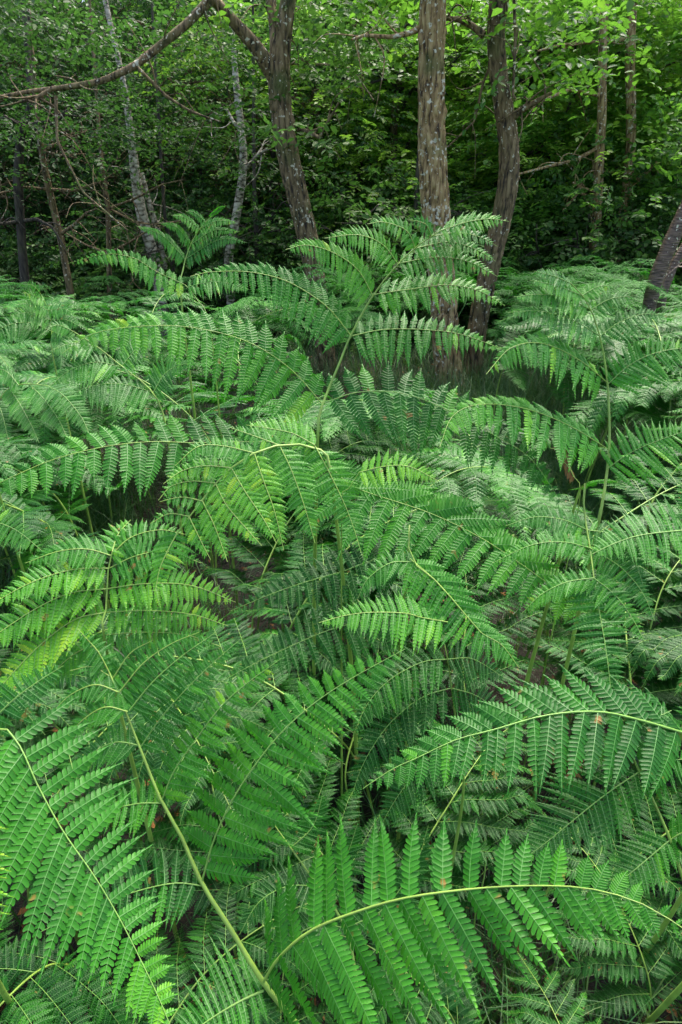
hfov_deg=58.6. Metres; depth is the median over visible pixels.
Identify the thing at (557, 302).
bracken frond
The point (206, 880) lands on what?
bracken frond
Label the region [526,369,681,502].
bracken frond
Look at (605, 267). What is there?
bracken frond
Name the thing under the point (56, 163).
tall tree
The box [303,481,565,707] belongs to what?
bracken frond
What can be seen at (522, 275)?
bracken frond
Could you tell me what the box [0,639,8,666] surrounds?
bracken frond
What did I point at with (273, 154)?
young tree
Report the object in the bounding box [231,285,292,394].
bracken frond
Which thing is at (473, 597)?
bracken frond
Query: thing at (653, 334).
bracken frond
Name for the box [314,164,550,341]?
bush
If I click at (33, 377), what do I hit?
bracken frond
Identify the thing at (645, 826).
bracken frond
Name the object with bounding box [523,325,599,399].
bracken frond
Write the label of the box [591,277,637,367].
bracken frond
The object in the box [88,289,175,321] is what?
bracken frond
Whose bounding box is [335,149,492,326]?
sapling
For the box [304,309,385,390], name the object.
bracken frond
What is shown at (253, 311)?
bracken frond
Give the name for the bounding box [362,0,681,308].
young tree
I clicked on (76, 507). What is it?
bracken frond
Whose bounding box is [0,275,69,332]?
bracken frond
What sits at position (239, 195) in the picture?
birch tree
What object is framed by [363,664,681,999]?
bracken frond
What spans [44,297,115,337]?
bracken frond
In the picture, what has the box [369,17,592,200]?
tall tree
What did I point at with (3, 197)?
young tree
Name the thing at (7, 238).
bush
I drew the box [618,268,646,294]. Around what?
bracken frond
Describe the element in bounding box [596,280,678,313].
bracken frond
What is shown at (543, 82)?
young tree
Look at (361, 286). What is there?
bracken frond
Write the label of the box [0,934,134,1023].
bracken frond
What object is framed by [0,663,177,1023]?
bracken frond
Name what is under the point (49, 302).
bracken frond
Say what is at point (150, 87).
young tree
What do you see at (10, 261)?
bush
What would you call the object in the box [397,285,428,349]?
bracken frond
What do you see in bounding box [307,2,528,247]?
tall tree
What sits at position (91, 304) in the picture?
bracken frond
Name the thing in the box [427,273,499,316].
bracken frond
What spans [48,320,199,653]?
bracken frond
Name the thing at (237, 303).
bracken frond
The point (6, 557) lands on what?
bracken frond
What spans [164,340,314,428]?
bracken frond
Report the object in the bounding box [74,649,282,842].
bracken frond
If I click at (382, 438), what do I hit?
bracken frond
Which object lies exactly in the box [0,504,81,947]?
bracken frond
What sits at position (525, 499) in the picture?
bracken frond
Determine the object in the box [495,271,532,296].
bracken frond
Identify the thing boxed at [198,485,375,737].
bracken frond
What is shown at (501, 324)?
bracken frond
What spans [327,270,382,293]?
bracken frond
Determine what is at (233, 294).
bracken frond
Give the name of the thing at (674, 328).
bracken frond
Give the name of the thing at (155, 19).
young tree
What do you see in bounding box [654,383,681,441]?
bracken frond
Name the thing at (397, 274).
bracken frond
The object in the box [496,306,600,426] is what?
bracken frond
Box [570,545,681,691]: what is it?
bracken frond
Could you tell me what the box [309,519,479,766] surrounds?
bracken frond
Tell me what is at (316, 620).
bracken frond
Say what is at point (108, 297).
bracken frond
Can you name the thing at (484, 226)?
bush
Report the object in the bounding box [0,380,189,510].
bracken frond
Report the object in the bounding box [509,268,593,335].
bracken frond
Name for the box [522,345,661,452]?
bracken frond
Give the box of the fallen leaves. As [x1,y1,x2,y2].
[0,330,681,1023]
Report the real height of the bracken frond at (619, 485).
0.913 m
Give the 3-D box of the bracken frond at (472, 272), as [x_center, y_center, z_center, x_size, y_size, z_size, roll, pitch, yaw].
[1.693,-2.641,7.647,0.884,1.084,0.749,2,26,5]
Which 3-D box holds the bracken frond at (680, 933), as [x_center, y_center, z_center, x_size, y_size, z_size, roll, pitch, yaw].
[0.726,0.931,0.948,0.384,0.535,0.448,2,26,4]
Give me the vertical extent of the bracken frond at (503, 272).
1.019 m
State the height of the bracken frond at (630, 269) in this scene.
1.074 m
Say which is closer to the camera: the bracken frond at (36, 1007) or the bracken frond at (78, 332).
the bracken frond at (36, 1007)
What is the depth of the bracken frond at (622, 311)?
4.44 m
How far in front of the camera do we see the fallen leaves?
1.67 m
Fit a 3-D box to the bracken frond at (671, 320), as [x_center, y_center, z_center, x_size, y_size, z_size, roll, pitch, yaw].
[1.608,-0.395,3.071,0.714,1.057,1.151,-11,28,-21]
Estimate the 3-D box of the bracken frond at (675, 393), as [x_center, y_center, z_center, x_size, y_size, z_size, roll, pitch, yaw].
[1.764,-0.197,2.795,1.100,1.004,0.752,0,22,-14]
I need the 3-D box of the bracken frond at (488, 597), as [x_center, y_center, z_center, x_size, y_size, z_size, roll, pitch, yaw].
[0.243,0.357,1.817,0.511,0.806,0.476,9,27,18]
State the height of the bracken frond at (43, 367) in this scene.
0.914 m
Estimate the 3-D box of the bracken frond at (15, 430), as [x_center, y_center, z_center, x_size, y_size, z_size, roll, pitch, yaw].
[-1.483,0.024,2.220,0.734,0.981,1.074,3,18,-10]
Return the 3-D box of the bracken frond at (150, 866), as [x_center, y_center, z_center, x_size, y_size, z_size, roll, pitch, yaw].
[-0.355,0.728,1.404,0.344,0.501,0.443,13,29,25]
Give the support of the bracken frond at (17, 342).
on the ground at (226, 564)
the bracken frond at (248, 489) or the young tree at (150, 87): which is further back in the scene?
the young tree at (150, 87)
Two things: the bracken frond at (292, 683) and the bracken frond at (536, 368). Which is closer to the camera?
the bracken frond at (292, 683)
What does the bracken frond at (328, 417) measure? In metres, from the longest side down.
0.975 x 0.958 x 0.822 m
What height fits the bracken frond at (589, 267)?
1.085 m
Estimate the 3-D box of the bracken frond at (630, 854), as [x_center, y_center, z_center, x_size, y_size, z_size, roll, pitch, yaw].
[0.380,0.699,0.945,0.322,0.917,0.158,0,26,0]
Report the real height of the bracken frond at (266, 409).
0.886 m
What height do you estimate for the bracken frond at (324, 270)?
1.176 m
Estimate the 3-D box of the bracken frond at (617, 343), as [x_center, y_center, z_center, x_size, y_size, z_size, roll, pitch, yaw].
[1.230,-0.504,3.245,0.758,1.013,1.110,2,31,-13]
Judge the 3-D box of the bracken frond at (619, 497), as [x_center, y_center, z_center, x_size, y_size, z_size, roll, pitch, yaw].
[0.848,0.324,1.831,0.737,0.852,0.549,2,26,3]
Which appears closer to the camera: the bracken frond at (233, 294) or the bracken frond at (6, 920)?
the bracken frond at (6, 920)
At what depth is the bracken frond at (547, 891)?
0.92 m
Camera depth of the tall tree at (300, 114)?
14.46 m
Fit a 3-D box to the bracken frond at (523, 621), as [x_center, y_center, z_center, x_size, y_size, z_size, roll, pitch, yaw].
[0.350,0.442,1.721,0.491,0.736,0.641,15,30,28]
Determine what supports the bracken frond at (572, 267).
on the ground at (226, 564)
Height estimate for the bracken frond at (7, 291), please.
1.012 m
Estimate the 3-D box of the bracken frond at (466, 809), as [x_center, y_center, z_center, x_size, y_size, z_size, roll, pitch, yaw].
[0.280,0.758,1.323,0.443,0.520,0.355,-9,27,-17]
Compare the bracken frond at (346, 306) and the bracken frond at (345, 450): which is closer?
the bracken frond at (345, 450)
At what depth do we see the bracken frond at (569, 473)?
1.30 m
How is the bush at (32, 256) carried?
on the ground at (226, 564)
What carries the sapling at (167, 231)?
on the ground at (226, 564)
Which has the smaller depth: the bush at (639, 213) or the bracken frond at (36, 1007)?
the bracken frond at (36, 1007)
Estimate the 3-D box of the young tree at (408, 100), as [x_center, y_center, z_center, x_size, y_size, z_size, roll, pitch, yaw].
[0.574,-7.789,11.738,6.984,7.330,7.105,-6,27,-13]
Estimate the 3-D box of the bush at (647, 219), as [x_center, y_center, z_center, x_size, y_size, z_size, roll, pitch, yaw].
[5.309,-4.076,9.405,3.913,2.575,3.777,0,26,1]
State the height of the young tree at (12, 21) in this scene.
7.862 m
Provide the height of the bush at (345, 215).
2.742 m
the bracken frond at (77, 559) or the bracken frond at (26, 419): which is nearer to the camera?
the bracken frond at (77, 559)
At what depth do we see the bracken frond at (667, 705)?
1.40 m
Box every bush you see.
[0,222,103,319]
[0,225,61,312]
[0,229,93,322]
[10,164,198,317]
[14,143,248,339]
[60,177,251,319]
[86,163,332,337]
[133,166,363,347]
[213,172,402,330]
[245,132,507,363]
[249,208,403,347]
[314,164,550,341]
[353,167,557,351]
[392,117,631,321]
[418,112,681,356]
[462,141,681,344]
[497,127,681,344]
[602,167,681,285]
[603,185,681,317]
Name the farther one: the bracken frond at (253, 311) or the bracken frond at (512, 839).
the bracken frond at (253, 311)
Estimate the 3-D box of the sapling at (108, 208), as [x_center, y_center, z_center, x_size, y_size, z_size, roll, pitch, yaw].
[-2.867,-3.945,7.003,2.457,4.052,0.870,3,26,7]
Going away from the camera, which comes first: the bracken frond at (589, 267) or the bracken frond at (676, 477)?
the bracken frond at (676, 477)
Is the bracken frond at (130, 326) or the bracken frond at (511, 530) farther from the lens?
the bracken frond at (130, 326)
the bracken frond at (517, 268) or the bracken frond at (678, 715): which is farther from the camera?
the bracken frond at (517, 268)
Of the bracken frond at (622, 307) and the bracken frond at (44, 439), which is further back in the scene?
the bracken frond at (622, 307)
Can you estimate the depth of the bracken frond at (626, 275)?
5.72 m
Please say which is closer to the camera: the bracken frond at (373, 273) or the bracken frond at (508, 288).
the bracken frond at (508, 288)
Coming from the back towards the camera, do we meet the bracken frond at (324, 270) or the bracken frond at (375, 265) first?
the bracken frond at (375, 265)
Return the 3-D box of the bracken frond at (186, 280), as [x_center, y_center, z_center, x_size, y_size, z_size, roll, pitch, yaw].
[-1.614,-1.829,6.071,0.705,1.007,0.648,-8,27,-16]
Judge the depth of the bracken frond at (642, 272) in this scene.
5.97 m
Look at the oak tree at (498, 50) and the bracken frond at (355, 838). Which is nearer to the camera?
the bracken frond at (355, 838)
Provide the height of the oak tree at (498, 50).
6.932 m
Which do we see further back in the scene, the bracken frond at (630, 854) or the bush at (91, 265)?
the bush at (91, 265)
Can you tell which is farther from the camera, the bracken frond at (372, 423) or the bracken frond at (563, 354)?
the bracken frond at (563, 354)
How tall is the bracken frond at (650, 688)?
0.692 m
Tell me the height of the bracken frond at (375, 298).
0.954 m
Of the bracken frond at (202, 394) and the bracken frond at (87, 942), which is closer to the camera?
the bracken frond at (87, 942)
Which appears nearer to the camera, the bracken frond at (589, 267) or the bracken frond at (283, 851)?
the bracken frond at (283, 851)
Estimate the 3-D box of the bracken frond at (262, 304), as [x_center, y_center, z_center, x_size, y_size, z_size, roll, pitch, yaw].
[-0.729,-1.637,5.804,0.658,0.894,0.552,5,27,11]
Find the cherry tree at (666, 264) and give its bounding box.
[642,201,681,332]
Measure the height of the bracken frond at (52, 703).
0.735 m
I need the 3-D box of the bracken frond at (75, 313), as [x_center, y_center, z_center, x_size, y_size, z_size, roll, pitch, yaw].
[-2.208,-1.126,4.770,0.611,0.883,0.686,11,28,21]
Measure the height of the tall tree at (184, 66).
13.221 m
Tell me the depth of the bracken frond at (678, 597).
1.62 m
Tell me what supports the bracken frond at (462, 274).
on the ground at (226, 564)
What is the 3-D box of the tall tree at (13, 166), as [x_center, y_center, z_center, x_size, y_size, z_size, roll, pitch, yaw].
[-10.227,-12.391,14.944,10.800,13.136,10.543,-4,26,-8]
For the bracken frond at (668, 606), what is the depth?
1.49 m
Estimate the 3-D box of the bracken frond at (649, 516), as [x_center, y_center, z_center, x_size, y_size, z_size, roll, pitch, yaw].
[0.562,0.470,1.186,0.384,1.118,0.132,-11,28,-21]
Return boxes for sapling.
[0,0,138,334]
[0,3,119,345]
[28,0,193,319]
[90,2,271,319]
[181,0,320,303]
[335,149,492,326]
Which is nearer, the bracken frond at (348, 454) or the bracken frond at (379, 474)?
the bracken frond at (379, 474)
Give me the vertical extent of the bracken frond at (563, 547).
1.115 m
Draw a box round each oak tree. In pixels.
[0,0,452,377]
[207,0,550,399]
[418,0,660,392]
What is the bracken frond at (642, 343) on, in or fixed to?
on the ground at (226, 564)
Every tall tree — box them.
[0,0,185,274]
[1,17,104,262]
[28,0,367,261]
[63,0,247,215]
[120,0,454,253]
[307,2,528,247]
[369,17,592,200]
[456,37,678,243]
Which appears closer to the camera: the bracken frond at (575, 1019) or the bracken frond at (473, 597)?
the bracken frond at (575, 1019)
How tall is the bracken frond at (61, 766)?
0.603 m
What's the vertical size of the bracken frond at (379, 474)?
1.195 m
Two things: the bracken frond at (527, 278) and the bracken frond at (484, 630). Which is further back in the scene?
the bracken frond at (527, 278)
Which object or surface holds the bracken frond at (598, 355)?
on the ground at (226, 564)
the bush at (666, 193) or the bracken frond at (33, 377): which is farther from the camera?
the bush at (666, 193)
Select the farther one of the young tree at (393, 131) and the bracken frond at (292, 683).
the young tree at (393, 131)
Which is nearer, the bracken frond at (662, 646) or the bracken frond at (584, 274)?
the bracken frond at (662, 646)
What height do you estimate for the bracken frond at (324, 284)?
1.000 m
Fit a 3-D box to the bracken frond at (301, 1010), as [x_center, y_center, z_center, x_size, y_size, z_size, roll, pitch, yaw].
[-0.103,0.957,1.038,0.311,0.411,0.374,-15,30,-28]
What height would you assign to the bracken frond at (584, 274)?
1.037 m
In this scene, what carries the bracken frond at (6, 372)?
on the ground at (226, 564)
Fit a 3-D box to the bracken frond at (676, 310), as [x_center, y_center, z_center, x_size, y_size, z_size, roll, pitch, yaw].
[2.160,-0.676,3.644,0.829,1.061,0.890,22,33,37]
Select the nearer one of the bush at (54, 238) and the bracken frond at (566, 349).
the bracken frond at (566, 349)
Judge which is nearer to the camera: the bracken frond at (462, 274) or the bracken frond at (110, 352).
the bracken frond at (110, 352)
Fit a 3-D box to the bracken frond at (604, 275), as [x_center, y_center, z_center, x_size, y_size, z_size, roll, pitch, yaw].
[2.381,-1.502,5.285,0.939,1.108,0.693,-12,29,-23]
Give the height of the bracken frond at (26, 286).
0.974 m
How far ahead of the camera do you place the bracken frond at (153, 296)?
3.88 m
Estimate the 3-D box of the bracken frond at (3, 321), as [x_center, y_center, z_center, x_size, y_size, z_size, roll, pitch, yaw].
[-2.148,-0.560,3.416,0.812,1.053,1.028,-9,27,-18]
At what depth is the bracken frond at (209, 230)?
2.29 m
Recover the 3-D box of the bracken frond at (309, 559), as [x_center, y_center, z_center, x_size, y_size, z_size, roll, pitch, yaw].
[0.076,0.398,1.656,0.624,0.874,0.596,7,27,14]
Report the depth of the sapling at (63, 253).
6.91 m
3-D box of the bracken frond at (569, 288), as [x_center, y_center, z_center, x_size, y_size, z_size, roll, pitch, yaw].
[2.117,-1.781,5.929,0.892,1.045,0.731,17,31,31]
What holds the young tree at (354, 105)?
on the ground at (226, 564)
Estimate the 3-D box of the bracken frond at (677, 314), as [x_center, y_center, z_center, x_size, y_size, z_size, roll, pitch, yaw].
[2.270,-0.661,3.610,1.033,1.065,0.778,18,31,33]
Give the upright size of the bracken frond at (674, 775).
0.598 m
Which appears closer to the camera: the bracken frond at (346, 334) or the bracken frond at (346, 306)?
the bracken frond at (346, 334)
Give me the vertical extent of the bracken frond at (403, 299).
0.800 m
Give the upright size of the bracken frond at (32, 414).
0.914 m
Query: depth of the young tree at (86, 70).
10.66 m
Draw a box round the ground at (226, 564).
[0,236,681,1023]
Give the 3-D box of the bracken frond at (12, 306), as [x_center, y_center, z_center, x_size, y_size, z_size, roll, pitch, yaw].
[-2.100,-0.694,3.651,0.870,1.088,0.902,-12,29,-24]
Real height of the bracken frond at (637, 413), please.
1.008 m
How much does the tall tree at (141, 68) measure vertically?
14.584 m
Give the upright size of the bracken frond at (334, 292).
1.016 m
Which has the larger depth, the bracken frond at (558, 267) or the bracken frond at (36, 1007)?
the bracken frond at (558, 267)
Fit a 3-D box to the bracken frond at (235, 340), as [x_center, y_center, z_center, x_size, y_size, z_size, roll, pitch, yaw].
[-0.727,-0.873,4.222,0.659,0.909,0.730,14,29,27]
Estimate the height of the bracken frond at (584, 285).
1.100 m
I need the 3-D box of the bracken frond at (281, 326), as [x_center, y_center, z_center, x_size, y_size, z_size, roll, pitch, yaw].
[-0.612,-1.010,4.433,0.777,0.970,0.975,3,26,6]
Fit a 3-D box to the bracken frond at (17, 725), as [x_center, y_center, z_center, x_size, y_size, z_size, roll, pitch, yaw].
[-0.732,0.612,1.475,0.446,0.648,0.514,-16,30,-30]
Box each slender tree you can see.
[451,0,681,280]
[521,0,681,272]
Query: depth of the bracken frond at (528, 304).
4.53 m
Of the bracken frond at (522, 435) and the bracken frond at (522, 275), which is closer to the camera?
the bracken frond at (522, 435)
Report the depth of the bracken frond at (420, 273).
7.96 m
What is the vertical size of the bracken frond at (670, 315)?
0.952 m
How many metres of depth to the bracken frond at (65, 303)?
3.88 m
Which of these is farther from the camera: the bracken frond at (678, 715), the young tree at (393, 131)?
the young tree at (393, 131)
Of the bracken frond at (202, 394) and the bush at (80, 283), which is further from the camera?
the bush at (80, 283)
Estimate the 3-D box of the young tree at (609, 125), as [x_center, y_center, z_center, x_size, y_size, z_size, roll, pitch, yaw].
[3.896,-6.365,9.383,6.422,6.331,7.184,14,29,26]
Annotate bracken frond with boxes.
[0,211,644,802]
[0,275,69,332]
[0,281,109,615]
[0,282,60,312]
[0,288,77,373]
[0,293,104,372]
[0,299,115,360]
[0,300,51,353]
[0,317,17,335]
[0,319,99,453]
[0,328,34,364]
[0,328,179,470]
[0,337,69,487]
[0,364,92,697]
[0,370,192,531]
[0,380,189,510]
[0,385,83,485]
[0,406,67,456]
[0,420,54,631]
[0,432,110,650]
[0,434,122,578]
[0,470,51,643]
[0,488,110,682]
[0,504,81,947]
[0,512,36,565]
[0,518,234,956]
[0,606,194,847]
[0,635,109,882]
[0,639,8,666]
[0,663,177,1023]
[0,664,130,811]
[0,681,172,1013]
[0,697,74,817]
[0,826,13,946]
[0,888,15,976]
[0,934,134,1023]
[2,343,163,515]
[11,310,220,481]
[13,301,138,425]
[27,298,105,377]
[27,340,228,434]
[34,309,100,344]
[38,364,261,601]
[41,629,681,1023]
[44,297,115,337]
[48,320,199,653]
[68,248,247,613]
[69,295,162,330]
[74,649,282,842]
[78,699,239,985]
[80,275,131,310]
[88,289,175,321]
[95,613,378,849]
[107,290,224,430]
[110,881,341,1023]
[116,686,325,955]
[134,328,330,536]
[137,206,246,569]
[147,412,365,852]
[150,274,209,312]
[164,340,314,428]
[186,295,296,421]
[186,319,276,401]
[190,890,363,1023]
[191,728,382,1002]
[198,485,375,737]
[200,301,342,422]
[202,306,311,392]
[210,559,395,871]
[211,395,413,708]
[217,279,254,300]
[221,535,416,885]
[226,387,447,608]
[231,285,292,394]
[231,294,293,345]
[231,393,427,571]
[238,793,432,1023]
[239,395,409,591]
[240,430,402,680]
[255,410,443,628]
[258,304,366,392]
[262,493,503,764]
[279,609,450,904]
[287,275,364,383]
[289,264,370,392]
[292,442,445,715]
[293,273,370,374]
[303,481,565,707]
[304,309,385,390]
[308,527,488,754]
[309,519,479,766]
[319,525,518,829]
[326,277,373,369]
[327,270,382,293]
[328,900,484,1023]
[333,274,385,337]
[340,291,405,351]
[341,449,437,821]
[346,260,398,304]
[348,607,509,916]
[351,266,429,309]
[359,496,526,755]
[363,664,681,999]
[367,715,546,1013]
[369,517,558,843]
[381,434,627,643]
[384,401,547,692]
[386,285,428,312]
[394,265,427,308]
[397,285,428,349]
[398,755,564,1005]
[423,266,473,300]
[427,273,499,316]
[440,268,681,828]
[457,257,519,279]
[458,267,522,301]
[483,314,681,450]
[484,292,567,396]
[485,483,654,830]
[488,263,542,325]
[490,275,554,370]
[491,269,555,368]
[493,299,616,417]
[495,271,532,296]
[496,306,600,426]
[498,268,572,384]
[498,520,681,715]
[500,953,601,1023]
[504,559,681,876]
[506,710,581,992]
[508,289,638,384]
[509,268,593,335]
[514,277,637,319]
[519,266,607,362]
[519,345,636,458]
[519,447,580,784]
[521,286,604,324]
[521,705,681,1023]
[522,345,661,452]
[522,465,681,717]
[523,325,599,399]
[523,333,609,407]
[523,538,681,800]
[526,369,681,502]
[531,272,601,310]
[533,317,677,476]
[535,266,609,304]
[539,276,628,315]
[540,814,681,1018]
[542,296,655,401]
[545,261,594,297]
[550,626,681,753]
[561,315,681,513]
[562,267,641,308]
[564,255,638,292]
[566,270,644,309]
[567,265,604,282]
[570,412,681,679]
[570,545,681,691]
[572,763,681,984]
[580,332,681,502]
[581,331,681,505]
[587,295,641,319]
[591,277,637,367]
[591,480,681,840]
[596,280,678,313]
[600,339,681,381]
[602,263,648,298]
[614,258,681,308]
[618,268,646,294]
[630,667,681,874]
[641,300,681,367]
[645,455,681,524]
[647,312,681,327]
[648,660,681,804]
[650,474,681,673]
[651,311,680,328]
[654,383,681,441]
[659,352,681,461]
[664,680,681,811]
[666,284,681,312]
[667,911,681,940]
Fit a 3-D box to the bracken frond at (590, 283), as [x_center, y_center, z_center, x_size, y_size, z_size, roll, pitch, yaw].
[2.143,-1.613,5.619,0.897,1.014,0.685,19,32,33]
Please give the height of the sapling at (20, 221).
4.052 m
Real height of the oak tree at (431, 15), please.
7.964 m
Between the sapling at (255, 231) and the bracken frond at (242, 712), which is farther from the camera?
the sapling at (255, 231)
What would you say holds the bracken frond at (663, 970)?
on the ground at (226, 564)
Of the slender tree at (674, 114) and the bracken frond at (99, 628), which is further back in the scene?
the slender tree at (674, 114)
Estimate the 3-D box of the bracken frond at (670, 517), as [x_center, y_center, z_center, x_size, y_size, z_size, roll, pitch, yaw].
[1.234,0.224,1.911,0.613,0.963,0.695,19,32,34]
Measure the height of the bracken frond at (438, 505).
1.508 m
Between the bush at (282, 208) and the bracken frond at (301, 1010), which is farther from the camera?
the bush at (282, 208)
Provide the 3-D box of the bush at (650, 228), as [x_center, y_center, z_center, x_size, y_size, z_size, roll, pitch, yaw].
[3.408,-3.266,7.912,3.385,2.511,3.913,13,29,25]
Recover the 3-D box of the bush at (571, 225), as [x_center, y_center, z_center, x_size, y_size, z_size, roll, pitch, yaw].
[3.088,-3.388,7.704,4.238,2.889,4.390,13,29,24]
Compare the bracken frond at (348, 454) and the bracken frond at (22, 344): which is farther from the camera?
the bracken frond at (22, 344)
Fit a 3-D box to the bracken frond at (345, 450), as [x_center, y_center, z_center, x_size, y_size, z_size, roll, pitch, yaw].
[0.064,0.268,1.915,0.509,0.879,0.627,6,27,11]
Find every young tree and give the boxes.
[0,0,107,267]
[0,0,137,293]
[0,0,166,278]
[0,0,211,281]
[0,0,236,283]
[27,0,374,279]
[36,0,330,254]
[84,0,417,254]
[108,0,498,328]
[118,0,417,269]
[206,0,549,292]
[226,0,605,263]
[306,2,670,245]
[345,3,681,309]
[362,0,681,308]
[362,2,680,240]
[458,0,681,256]
[483,1,666,202]
[574,0,681,211]
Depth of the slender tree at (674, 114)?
7.43 m
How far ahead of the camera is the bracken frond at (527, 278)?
5.45 m
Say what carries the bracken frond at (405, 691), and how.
on the ground at (226, 564)
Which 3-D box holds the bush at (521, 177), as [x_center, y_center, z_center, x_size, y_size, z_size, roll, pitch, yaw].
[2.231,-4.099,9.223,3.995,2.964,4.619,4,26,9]
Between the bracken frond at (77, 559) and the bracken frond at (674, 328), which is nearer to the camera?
the bracken frond at (77, 559)
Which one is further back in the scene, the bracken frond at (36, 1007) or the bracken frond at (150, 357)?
the bracken frond at (150, 357)
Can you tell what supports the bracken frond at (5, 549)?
on the ground at (226, 564)
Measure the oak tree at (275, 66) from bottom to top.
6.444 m
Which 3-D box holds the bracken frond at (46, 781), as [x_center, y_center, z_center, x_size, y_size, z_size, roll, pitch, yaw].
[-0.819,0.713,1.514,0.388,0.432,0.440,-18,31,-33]
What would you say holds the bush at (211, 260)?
on the ground at (226, 564)
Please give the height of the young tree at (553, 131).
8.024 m
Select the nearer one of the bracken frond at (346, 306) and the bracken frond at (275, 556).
the bracken frond at (275, 556)
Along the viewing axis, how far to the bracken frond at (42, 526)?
1.60 m
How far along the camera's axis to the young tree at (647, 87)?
9.23 m
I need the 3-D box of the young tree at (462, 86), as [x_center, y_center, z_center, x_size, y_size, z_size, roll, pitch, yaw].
[2.565,-8.592,12.066,8.129,8.014,9.093,-10,28,-19]
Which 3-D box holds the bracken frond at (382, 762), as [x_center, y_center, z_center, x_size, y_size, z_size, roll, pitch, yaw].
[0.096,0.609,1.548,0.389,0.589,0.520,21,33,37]
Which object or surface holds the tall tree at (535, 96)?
on the ground at (226, 564)
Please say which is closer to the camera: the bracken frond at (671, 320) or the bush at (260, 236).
the bracken frond at (671, 320)
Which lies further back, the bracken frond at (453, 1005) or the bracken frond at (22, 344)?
the bracken frond at (22, 344)
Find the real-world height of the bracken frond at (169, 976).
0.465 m
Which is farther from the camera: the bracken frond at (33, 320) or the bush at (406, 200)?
the bush at (406, 200)
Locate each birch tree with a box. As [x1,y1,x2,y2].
[103,0,190,337]
[203,4,269,305]
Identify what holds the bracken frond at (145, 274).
on the ground at (226, 564)
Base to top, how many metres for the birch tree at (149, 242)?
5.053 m
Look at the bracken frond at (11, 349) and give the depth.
2.84 m
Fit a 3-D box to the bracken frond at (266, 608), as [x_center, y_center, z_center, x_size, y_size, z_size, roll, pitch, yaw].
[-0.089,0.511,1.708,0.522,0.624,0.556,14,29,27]
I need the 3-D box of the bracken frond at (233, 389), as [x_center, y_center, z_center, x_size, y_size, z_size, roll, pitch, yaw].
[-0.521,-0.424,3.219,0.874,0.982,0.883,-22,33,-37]
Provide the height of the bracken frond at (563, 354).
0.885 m
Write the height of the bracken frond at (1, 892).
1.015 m
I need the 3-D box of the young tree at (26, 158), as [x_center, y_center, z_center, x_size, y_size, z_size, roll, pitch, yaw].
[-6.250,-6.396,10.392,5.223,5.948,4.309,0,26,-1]
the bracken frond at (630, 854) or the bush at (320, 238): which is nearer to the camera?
the bracken frond at (630, 854)
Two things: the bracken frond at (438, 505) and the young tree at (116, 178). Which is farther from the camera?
the young tree at (116, 178)
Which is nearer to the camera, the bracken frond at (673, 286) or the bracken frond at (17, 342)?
the bracken frond at (17, 342)
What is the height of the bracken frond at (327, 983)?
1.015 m
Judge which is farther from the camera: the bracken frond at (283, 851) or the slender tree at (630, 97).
the slender tree at (630, 97)
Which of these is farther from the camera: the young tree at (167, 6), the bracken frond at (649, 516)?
the young tree at (167, 6)
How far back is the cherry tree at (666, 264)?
4.46 m
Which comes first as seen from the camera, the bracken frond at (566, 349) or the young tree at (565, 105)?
the bracken frond at (566, 349)
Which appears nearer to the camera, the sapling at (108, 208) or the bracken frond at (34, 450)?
the bracken frond at (34, 450)
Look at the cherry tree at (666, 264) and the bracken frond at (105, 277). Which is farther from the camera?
the bracken frond at (105, 277)
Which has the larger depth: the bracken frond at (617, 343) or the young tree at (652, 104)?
the young tree at (652, 104)
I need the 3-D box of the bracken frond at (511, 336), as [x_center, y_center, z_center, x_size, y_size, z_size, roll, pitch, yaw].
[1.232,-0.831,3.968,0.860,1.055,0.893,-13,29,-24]

